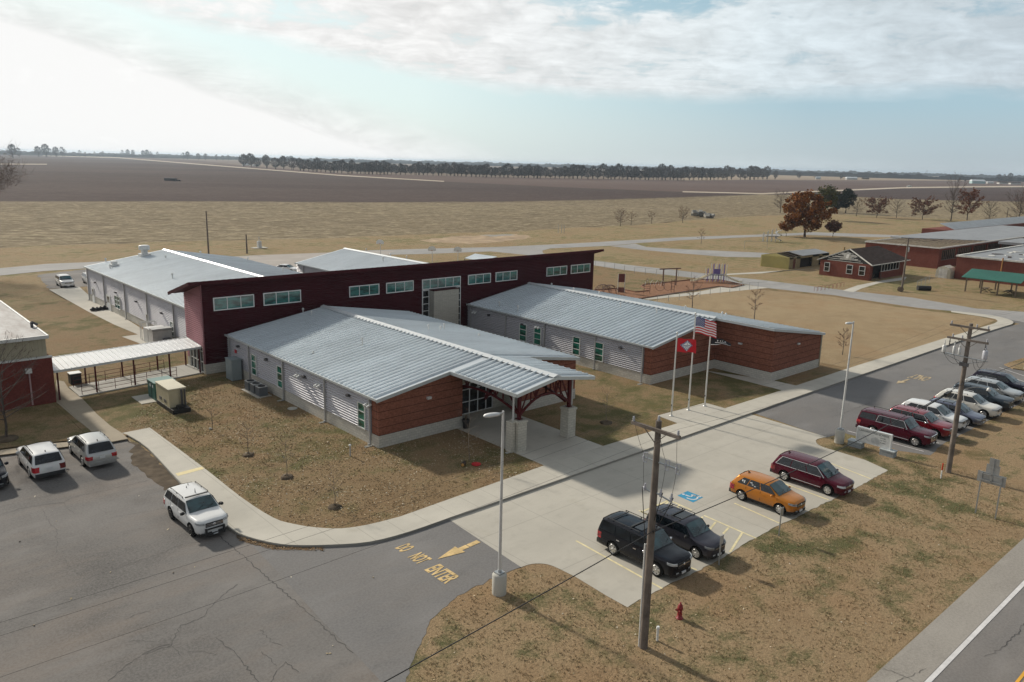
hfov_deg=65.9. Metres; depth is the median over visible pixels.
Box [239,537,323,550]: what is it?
fallen leaves
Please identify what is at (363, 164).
tree
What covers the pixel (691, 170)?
tree
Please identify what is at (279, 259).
parking lot
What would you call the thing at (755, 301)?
young tree
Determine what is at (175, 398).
access door
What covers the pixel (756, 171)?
tree
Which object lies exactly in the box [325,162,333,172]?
tree
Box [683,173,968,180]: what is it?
pale field
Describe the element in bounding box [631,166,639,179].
tree
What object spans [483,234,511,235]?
bare ground
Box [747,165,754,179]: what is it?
tree
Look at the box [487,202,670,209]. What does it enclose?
farm track
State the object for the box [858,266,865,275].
window
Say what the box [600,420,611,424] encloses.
mulch mound
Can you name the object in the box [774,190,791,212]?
bare tree
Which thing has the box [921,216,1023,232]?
metal roof building
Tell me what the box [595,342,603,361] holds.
window
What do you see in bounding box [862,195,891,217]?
brown tree
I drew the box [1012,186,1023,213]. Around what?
bare tree
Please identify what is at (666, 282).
climbing bars
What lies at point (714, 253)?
old parking area
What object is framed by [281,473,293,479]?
mulch mound
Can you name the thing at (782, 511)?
parking sign
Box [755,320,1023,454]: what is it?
exit drive
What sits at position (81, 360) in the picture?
covered walkway
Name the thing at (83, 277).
parked suv
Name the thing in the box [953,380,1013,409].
parked suv
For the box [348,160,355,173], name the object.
tree
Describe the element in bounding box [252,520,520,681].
drive apron
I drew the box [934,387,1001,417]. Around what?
parked suv
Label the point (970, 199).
tree
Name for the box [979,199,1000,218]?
bare tree
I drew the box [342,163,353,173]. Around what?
tree
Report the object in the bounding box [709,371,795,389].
side walk
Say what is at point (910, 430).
parked suv
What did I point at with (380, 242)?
basketball goal
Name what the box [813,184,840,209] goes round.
leafy tree
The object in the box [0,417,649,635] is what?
overhead wire
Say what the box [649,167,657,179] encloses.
tree
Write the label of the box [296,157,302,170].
tree
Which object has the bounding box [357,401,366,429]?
window
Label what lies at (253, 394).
condenser pad
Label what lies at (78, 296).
wing walk
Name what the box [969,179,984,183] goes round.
farm building
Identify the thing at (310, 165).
tree
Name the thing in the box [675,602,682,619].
fire hydrant
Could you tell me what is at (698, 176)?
tree
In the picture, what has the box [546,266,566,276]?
window
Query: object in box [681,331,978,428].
overhead wire
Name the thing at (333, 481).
sapling
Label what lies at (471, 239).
bare ground
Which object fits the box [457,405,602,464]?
entrance plaza
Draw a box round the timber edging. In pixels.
[595,279,743,298]
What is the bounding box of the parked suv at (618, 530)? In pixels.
[597,510,691,577]
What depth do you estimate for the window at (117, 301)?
102.62 m
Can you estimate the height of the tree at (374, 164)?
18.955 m
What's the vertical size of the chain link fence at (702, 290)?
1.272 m
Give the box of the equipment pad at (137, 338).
[123,334,146,343]
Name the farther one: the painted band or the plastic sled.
the plastic sled
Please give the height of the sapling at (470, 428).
4.390 m
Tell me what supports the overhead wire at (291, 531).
attached to the utility pole at (648, 556)
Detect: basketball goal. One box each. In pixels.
[376,240,383,253]
[428,246,435,262]
[454,247,461,251]
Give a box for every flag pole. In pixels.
[669,332,677,416]
[687,312,696,410]
[703,337,710,406]
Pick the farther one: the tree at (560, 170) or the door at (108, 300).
the tree at (560, 170)
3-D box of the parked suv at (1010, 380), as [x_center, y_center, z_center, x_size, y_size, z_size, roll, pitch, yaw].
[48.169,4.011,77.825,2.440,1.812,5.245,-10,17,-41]
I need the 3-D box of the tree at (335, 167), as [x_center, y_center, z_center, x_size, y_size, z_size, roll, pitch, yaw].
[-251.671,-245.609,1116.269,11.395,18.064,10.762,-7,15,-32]
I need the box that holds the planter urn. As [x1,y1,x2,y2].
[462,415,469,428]
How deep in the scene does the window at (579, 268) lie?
108.82 m
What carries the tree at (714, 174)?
on the pale field at (783, 177)
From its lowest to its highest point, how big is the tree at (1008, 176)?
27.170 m
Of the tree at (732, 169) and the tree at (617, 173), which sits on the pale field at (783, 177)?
the tree at (732, 169)
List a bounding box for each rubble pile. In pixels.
[691,210,705,216]
[703,213,714,217]
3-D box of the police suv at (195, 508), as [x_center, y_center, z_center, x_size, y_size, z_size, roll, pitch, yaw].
[-18.269,9.570,45.597,2.440,2.005,5.200,-11,17,-43]
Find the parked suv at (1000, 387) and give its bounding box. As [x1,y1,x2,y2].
[965,375,1023,401]
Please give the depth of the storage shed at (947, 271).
159.90 m
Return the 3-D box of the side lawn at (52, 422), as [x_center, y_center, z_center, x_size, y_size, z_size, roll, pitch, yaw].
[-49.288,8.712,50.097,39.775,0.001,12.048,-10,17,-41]
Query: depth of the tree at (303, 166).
1219.70 m
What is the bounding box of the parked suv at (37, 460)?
[16,440,65,478]
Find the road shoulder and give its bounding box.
[867,538,1023,681]
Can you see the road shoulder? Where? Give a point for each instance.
(938, 640)
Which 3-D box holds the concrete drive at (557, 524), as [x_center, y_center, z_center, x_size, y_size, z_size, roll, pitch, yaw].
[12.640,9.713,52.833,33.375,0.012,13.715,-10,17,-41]
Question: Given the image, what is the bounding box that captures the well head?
[251,241,267,248]
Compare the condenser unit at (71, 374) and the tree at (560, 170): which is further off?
the tree at (560, 170)
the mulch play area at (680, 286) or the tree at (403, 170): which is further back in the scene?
the tree at (403, 170)
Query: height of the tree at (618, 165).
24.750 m
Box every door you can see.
[91,287,95,302]
[106,294,111,310]
[171,392,178,404]
[938,269,947,277]
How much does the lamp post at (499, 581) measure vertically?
9.600 m
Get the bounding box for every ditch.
[0,195,738,202]
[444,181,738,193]
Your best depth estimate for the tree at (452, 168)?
1101.16 m
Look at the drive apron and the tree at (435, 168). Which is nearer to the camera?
the drive apron
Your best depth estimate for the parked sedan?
145.17 m
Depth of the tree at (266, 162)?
1407.13 m
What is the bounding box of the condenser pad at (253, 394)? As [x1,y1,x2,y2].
[241,388,271,397]
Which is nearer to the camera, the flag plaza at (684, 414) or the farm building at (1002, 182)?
the flag plaza at (684, 414)
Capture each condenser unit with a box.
[67,370,81,384]
[244,379,256,390]
[250,382,261,393]
[255,384,267,395]
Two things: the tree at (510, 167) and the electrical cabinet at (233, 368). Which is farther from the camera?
the tree at (510, 167)
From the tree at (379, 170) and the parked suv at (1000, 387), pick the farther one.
the tree at (379, 170)
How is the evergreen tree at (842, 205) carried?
on the stubble field at (44, 223)
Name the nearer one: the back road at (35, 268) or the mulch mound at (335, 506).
the mulch mound at (335, 506)
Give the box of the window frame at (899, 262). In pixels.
[880,262,899,271]
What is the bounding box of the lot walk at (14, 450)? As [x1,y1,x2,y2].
[0,442,67,455]
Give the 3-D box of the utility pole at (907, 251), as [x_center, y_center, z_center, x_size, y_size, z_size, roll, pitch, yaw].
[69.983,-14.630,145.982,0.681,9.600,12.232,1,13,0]
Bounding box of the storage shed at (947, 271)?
[935,265,954,278]
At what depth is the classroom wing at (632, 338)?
82.30 m
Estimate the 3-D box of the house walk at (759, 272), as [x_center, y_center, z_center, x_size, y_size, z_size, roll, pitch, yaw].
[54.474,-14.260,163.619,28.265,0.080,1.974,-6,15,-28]
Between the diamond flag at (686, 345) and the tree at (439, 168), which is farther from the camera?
the tree at (439, 168)
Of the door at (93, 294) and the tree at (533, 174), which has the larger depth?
the tree at (533, 174)
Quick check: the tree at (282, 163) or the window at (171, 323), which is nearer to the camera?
the window at (171, 323)
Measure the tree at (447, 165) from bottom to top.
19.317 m
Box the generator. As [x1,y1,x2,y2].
[155,379,190,414]
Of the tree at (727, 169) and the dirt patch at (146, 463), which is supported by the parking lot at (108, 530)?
the dirt patch at (146, 463)
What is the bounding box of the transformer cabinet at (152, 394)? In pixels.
[147,376,174,400]
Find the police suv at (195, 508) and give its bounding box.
[163,481,227,536]
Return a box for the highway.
[890,580,1023,681]
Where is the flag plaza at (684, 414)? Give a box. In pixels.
[658,403,725,422]
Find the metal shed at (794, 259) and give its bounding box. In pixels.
[760,249,828,268]
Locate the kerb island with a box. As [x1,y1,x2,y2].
[1004,358,1023,370]
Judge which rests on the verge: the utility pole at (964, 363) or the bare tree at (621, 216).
the utility pole at (964, 363)
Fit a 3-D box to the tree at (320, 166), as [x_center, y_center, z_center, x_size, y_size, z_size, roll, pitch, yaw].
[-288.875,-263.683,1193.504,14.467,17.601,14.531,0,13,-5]
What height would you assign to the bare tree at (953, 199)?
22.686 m
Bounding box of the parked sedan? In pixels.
[276,264,296,270]
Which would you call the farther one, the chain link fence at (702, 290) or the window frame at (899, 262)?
the window frame at (899, 262)
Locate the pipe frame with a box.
[139,320,155,339]
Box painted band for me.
[175,467,203,475]
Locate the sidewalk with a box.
[123,311,1012,545]
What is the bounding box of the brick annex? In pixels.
[954,238,1023,285]
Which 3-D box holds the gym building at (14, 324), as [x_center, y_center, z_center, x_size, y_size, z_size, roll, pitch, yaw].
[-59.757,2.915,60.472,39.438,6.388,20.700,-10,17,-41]
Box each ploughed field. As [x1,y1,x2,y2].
[0,155,752,201]
[766,187,1023,201]
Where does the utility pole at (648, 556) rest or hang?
on the verge
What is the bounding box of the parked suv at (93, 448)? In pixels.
[67,431,116,466]
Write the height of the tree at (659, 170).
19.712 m
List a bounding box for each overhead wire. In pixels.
[0,415,632,622]
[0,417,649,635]
[2,430,675,676]
[384,531,652,681]
[640,321,951,413]
[655,383,963,530]
[662,321,966,413]
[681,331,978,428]
[965,362,1022,382]
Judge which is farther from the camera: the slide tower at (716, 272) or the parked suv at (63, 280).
the slide tower at (716, 272)
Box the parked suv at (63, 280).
[55,273,74,287]
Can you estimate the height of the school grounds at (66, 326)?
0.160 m
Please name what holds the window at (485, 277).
in the school hall at (216, 311)
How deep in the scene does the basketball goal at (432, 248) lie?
162.50 m
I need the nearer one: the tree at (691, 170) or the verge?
the verge
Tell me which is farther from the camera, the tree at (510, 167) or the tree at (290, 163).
the tree at (290, 163)
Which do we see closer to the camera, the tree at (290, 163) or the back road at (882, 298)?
the back road at (882, 298)
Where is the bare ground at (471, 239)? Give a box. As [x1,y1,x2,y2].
[421,234,529,243]
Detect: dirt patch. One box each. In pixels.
[127,440,178,489]
[233,532,315,549]
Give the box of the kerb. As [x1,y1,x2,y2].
[127,322,1013,547]
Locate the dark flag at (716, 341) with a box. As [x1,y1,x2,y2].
[711,337,730,345]
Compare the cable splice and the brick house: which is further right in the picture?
the cable splice
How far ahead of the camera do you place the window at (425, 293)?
92.24 m
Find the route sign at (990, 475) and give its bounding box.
[975,458,1006,518]
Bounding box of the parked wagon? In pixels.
[929,396,985,425]
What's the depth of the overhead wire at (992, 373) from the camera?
58.18 m
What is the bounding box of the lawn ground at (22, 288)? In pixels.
[0,214,1023,681]
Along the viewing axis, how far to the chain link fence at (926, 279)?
148.57 m
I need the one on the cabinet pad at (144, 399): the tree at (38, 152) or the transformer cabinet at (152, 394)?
the transformer cabinet at (152, 394)
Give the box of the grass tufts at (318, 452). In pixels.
[130,375,535,525]
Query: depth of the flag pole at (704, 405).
69.33 m
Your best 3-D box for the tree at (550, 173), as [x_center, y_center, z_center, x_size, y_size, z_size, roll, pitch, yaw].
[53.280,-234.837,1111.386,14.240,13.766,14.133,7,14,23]
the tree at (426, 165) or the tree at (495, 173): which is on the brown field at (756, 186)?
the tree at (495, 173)
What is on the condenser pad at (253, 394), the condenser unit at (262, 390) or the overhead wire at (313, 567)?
the condenser unit at (262, 390)
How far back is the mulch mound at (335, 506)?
47.76 m
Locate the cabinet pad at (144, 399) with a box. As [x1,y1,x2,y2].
[132,394,156,403]
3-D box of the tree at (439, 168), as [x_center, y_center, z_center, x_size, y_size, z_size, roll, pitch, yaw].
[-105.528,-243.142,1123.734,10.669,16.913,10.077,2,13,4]
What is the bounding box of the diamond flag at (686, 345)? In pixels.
[677,338,695,352]
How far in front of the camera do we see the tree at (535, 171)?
1102.68 m
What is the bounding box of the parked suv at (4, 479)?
[0,458,8,487]
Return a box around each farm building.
[845,177,856,179]
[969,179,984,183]
[997,181,1007,183]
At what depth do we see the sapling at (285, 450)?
51.84 m
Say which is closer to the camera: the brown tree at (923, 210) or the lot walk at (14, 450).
the lot walk at (14, 450)
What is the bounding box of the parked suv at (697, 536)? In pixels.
[644,503,725,558]
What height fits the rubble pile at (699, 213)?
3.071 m
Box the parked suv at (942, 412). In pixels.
[902,398,967,429]
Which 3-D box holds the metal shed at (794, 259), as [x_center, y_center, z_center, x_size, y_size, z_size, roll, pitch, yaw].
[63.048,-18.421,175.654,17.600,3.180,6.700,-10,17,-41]
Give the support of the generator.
on the school grounds at (66, 326)
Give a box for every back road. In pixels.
[0,261,106,274]
[365,232,1023,321]
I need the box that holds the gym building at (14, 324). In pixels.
[0,300,56,410]
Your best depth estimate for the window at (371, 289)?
86.35 m
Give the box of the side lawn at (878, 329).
[654,287,993,366]
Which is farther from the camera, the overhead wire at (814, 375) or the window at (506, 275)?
the window at (506, 275)
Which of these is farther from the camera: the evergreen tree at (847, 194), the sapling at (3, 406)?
the evergreen tree at (847, 194)
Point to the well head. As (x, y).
(259, 244)
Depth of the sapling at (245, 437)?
55.53 m
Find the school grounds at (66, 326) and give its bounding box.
[8,266,996,545]
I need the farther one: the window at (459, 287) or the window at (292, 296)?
the window at (459, 287)
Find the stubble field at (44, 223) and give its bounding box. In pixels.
[0,194,1023,247]
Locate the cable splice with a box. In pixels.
[922,391,952,408]
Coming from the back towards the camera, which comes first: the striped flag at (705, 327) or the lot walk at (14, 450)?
the striped flag at (705, 327)
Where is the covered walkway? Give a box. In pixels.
[52,337,202,399]
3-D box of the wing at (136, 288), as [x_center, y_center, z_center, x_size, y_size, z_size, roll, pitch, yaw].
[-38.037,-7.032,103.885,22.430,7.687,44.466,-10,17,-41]
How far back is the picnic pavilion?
140.09 m
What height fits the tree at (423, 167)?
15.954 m
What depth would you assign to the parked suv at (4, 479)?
49.58 m
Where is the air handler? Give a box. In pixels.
[143,325,171,342]
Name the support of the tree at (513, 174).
on the brown field at (756, 186)
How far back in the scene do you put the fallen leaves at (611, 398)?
71.59 m
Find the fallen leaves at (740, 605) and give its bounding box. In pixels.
[427,467,1002,681]
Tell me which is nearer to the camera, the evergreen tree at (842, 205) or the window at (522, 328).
the window at (522, 328)
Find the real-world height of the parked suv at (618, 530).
1.945 m
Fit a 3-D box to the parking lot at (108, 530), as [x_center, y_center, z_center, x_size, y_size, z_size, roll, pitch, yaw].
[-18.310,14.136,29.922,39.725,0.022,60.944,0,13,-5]
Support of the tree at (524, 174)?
on the brown field at (756, 186)
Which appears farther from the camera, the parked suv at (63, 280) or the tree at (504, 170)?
the tree at (504, 170)
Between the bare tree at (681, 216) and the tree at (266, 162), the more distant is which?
the tree at (266, 162)
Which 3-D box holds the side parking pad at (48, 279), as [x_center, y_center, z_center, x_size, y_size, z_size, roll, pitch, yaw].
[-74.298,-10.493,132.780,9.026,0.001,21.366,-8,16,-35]
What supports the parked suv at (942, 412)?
on the exit drive at (929, 376)
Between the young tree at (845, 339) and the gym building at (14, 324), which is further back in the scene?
the young tree at (845, 339)
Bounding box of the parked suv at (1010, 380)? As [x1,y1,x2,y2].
[971,368,1023,391]
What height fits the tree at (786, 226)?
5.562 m
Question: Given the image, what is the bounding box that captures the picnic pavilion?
[962,269,1023,297]
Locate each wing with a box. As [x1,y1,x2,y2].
[83,245,300,338]
[224,305,594,452]
[294,248,426,272]
[466,282,825,384]
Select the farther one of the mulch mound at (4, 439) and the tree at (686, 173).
the tree at (686, 173)
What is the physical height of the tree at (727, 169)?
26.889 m
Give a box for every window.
[114,295,120,309]
[170,321,173,336]
[213,294,254,310]
[251,353,257,375]
[263,290,300,305]
[276,365,281,388]
[349,284,378,297]
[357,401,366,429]
[386,280,413,293]
[422,276,460,289]
[422,290,428,315]
[457,286,460,324]
[468,273,490,284]
[495,270,517,281]
[519,323,526,341]
[533,326,541,345]
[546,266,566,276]
[570,263,589,273]
[572,336,580,355]
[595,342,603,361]
[824,262,829,270]
[846,265,852,273]
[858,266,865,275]
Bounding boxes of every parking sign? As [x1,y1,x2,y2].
[718,535,723,564]
[778,507,783,535]
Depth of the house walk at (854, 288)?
148.31 m
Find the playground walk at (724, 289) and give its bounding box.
[643,285,765,299]
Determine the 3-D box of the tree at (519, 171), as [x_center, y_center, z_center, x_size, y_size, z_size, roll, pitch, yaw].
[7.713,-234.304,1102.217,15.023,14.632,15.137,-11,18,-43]
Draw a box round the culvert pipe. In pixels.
[916,286,931,290]
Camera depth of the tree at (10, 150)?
2252.34 m
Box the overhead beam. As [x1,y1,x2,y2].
[660,268,680,285]
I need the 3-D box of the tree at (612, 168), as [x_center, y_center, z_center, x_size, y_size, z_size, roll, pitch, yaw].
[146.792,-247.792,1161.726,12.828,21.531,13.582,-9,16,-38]
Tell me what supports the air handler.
on the equipment pad at (137, 338)
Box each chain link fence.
[595,260,764,286]
[657,282,756,300]
[916,274,941,289]
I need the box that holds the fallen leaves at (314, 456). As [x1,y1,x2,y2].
[132,377,527,525]
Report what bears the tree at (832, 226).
on the lawn ground at (22, 288)
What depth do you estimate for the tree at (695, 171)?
1262.75 m
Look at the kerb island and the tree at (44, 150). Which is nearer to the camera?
the kerb island
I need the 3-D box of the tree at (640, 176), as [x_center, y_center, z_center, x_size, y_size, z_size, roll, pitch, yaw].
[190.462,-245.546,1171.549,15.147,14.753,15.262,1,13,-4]
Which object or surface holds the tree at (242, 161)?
on the brown field at (756, 186)
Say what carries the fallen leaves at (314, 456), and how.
on the school grounds at (66, 326)
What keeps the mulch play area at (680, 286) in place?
on the school grounds at (66, 326)
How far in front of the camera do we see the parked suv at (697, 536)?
43.50 m
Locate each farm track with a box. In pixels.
[63,156,443,181]
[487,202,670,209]
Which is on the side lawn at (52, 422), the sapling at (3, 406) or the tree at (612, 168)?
the sapling at (3, 406)
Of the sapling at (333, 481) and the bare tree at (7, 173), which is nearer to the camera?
the sapling at (333, 481)
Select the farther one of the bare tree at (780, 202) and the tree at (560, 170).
the tree at (560, 170)
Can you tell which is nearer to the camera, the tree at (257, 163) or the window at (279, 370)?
the window at (279, 370)
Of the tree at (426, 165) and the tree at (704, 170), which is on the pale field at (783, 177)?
the tree at (704, 170)
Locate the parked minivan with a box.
[770,450,853,495]
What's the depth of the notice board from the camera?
131.00 m
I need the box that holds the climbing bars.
[655,280,674,290]
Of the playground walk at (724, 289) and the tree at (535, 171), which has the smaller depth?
the playground walk at (724, 289)
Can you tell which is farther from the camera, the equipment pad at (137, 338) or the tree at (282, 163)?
the tree at (282, 163)
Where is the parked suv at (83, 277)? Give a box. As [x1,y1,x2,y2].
[81,272,86,282]
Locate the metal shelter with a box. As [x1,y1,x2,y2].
[464,254,496,259]
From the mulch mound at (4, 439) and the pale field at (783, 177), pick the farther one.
the pale field at (783, 177)
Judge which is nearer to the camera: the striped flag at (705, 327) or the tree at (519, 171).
the striped flag at (705, 327)
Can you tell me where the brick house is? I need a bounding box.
[817,246,909,280]
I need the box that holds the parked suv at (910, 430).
[855,406,937,446]
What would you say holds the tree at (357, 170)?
on the brown field at (756, 186)
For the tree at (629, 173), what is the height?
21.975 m
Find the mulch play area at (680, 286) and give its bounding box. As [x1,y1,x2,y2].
[595,280,739,297]
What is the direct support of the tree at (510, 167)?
on the brown field at (756, 186)
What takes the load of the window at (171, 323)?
in the wing at (136, 288)
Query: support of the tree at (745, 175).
on the pale field at (783, 177)
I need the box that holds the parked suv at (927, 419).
[889,403,952,437]
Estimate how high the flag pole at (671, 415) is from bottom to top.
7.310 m
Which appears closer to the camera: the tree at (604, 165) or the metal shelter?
the metal shelter
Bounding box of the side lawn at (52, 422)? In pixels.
[0,403,83,448]
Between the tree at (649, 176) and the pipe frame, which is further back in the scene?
the tree at (649, 176)
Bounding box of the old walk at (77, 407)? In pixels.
[56,380,127,441]
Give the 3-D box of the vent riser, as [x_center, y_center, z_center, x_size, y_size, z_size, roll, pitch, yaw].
[6.525,13.175,35.423,0.160,0.780,0.160,-10,17,-41]
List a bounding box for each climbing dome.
[594,284,611,292]
[601,285,618,293]
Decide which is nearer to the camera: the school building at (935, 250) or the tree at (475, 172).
the school building at (935, 250)
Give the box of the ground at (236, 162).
[86,153,995,235]
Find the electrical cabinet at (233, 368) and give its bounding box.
[225,356,241,380]
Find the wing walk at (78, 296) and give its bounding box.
[49,287,143,334]
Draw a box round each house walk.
[727,268,814,274]
[843,277,905,291]
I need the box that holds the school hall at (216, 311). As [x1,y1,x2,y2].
[167,249,603,373]
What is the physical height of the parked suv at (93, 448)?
1.835 m
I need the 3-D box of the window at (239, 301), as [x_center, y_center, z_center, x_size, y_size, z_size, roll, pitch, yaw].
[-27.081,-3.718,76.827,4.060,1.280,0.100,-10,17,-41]
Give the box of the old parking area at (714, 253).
[614,244,769,256]
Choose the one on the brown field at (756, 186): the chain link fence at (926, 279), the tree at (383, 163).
the tree at (383, 163)
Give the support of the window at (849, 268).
in the brick house
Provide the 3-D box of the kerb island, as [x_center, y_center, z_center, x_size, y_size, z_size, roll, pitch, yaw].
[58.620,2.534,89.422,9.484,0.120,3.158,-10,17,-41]
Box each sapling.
[0,331,45,436]
[206,406,216,429]
[237,422,252,453]
[274,434,296,465]
[325,464,344,496]
[457,408,482,460]
[600,386,618,418]
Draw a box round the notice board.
[617,274,625,291]
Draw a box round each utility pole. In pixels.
[205,211,209,253]
[631,416,680,649]
[874,238,909,286]
[941,320,990,472]
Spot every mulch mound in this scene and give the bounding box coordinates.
[0,435,18,442]
[242,452,253,457]
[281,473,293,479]
[327,503,341,510]
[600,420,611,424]
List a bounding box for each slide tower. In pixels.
[690,263,741,282]
[762,228,781,241]
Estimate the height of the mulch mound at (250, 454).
0.209 m
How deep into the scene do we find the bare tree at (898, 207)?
363.78 m
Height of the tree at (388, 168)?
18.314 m
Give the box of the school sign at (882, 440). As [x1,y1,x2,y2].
[847,426,897,457]
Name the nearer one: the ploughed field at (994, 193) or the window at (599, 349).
the window at (599, 349)
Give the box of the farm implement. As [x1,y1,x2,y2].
[164,178,180,180]
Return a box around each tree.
[0,141,36,191]
[7,144,16,157]
[34,146,40,154]
[40,144,48,156]
[52,147,58,154]
[238,154,248,166]
[245,153,255,166]
[252,158,261,165]
[262,155,270,167]
[270,158,279,168]
[278,155,287,168]
[286,157,296,169]
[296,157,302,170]
[298,160,306,170]
[305,159,312,170]
[308,161,317,171]
[313,157,321,171]
[318,161,324,169]
[322,160,328,171]
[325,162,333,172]
[330,161,337,172]
[337,159,347,172]
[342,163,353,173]
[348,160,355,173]
[353,163,360,173]
[359,162,370,173]
[365,162,371,173]
[369,161,377,173]
[376,165,385,173]
[380,160,387,173]
[386,162,392,173]
[391,166,399,172]
[401,164,407,174]
[407,166,413,172]
[411,163,420,174]
[419,164,426,174]
[423,163,431,174]
[428,164,437,175]
[436,165,441,175]
[442,163,450,172]
[450,162,457,175]
[458,163,465,175]
[460,164,469,176]
[471,165,480,176]
[483,163,490,176]
[492,167,498,177]
[500,165,507,177]
[504,163,513,176]
[510,168,516,177]
[513,168,522,177]
[521,166,529,177]
[528,166,539,177]
[533,165,540,177]
[538,166,545,177]
[545,169,554,178]
[555,167,563,178]
[561,165,569,178]
[569,164,577,178]
[572,164,583,178]
[579,164,586,178]
[583,168,593,178]
[594,169,601,178]
[598,163,608,178]
[603,169,612,177]
[609,165,616,178]
[611,167,620,178]
[614,163,624,178]
[614,208,626,225]
[624,166,632,179]
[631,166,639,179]
[637,170,644,179]
[642,166,648,179]
[644,168,653,179]
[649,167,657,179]
[656,167,663,178]
[657,164,665,179]
[660,167,670,179]
[665,165,674,179]
[674,167,680,179]
[678,205,688,222]
[681,166,689,177]
[685,169,694,177]
[686,275,702,307]
[691,166,697,177]
[697,167,703,179]
[698,167,706,177]
[704,168,712,178]
[710,167,719,177]
[719,170,727,179]
[724,165,730,179]
[728,167,737,179]
[735,168,744,179]
[742,171,749,179]
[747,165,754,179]
[747,289,763,319]
[749,165,760,179]
[760,168,768,178]
[763,166,771,178]
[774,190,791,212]
[778,221,795,233]
[782,189,838,236]
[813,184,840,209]
[825,219,842,236]
[833,193,845,209]
[836,328,850,354]
[838,188,856,212]
[851,198,865,215]
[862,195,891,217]
[890,198,904,217]
[908,195,943,219]
[945,172,974,220]
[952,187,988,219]
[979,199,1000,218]
[1001,190,1023,216]
[1007,173,1013,181]
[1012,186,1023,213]
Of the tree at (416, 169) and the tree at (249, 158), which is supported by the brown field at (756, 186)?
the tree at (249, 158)
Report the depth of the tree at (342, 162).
1102.97 m
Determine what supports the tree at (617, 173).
on the brown field at (756, 186)
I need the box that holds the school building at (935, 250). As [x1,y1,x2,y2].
[865,225,1023,268]
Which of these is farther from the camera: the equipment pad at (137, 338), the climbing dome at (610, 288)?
the climbing dome at (610, 288)
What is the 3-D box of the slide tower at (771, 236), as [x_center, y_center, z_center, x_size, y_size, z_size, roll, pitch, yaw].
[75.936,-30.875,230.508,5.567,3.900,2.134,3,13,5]
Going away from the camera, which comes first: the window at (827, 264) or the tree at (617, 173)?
the window at (827, 264)
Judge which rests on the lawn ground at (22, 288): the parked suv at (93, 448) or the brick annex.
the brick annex
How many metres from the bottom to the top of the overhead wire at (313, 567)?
0.508 m
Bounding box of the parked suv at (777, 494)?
[729,470,805,514]
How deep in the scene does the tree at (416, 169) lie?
1133.04 m
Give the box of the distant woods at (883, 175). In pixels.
[680,168,1023,181]
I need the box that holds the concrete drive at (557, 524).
[451,414,887,606]
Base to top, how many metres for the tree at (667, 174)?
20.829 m
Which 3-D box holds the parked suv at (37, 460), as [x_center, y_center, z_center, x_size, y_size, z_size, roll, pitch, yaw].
[-31.616,7.696,52.823,2.440,1.835,5.095,-10,17,-42]
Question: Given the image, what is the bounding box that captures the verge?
[406,401,1023,681]
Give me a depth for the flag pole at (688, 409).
67.96 m
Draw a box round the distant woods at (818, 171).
[1,150,1023,177]
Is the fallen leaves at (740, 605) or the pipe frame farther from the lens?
the pipe frame
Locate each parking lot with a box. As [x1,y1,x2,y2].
[0,440,511,681]
[234,251,393,266]
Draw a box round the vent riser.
[656,626,659,641]
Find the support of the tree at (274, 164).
on the brown field at (756, 186)
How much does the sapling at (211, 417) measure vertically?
2.175 m
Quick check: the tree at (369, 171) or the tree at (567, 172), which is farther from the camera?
the tree at (567, 172)
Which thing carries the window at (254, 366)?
in the classroom wing at (379, 378)
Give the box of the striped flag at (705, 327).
[695,317,715,337]
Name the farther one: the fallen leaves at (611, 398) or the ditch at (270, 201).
the ditch at (270, 201)
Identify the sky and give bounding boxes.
[0,0,1023,175]
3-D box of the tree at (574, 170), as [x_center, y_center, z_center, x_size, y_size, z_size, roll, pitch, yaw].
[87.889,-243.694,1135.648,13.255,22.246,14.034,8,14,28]
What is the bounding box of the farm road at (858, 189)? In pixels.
[683,186,1023,193]
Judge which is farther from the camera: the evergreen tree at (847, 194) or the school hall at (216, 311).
the evergreen tree at (847, 194)
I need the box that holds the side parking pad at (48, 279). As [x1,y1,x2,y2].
[37,269,86,288]
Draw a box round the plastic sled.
[471,462,480,465]
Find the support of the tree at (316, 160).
on the brown field at (756, 186)
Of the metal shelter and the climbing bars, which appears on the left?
the metal shelter
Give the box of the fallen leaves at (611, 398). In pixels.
[542,367,676,440]
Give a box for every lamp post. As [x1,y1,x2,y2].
[483,411,506,596]
[834,321,853,443]
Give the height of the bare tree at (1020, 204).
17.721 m
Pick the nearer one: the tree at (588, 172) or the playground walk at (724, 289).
the playground walk at (724, 289)
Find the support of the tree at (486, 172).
on the brown field at (756, 186)
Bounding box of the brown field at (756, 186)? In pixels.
[121,157,1023,192]
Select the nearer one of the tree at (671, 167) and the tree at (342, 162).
the tree at (342, 162)

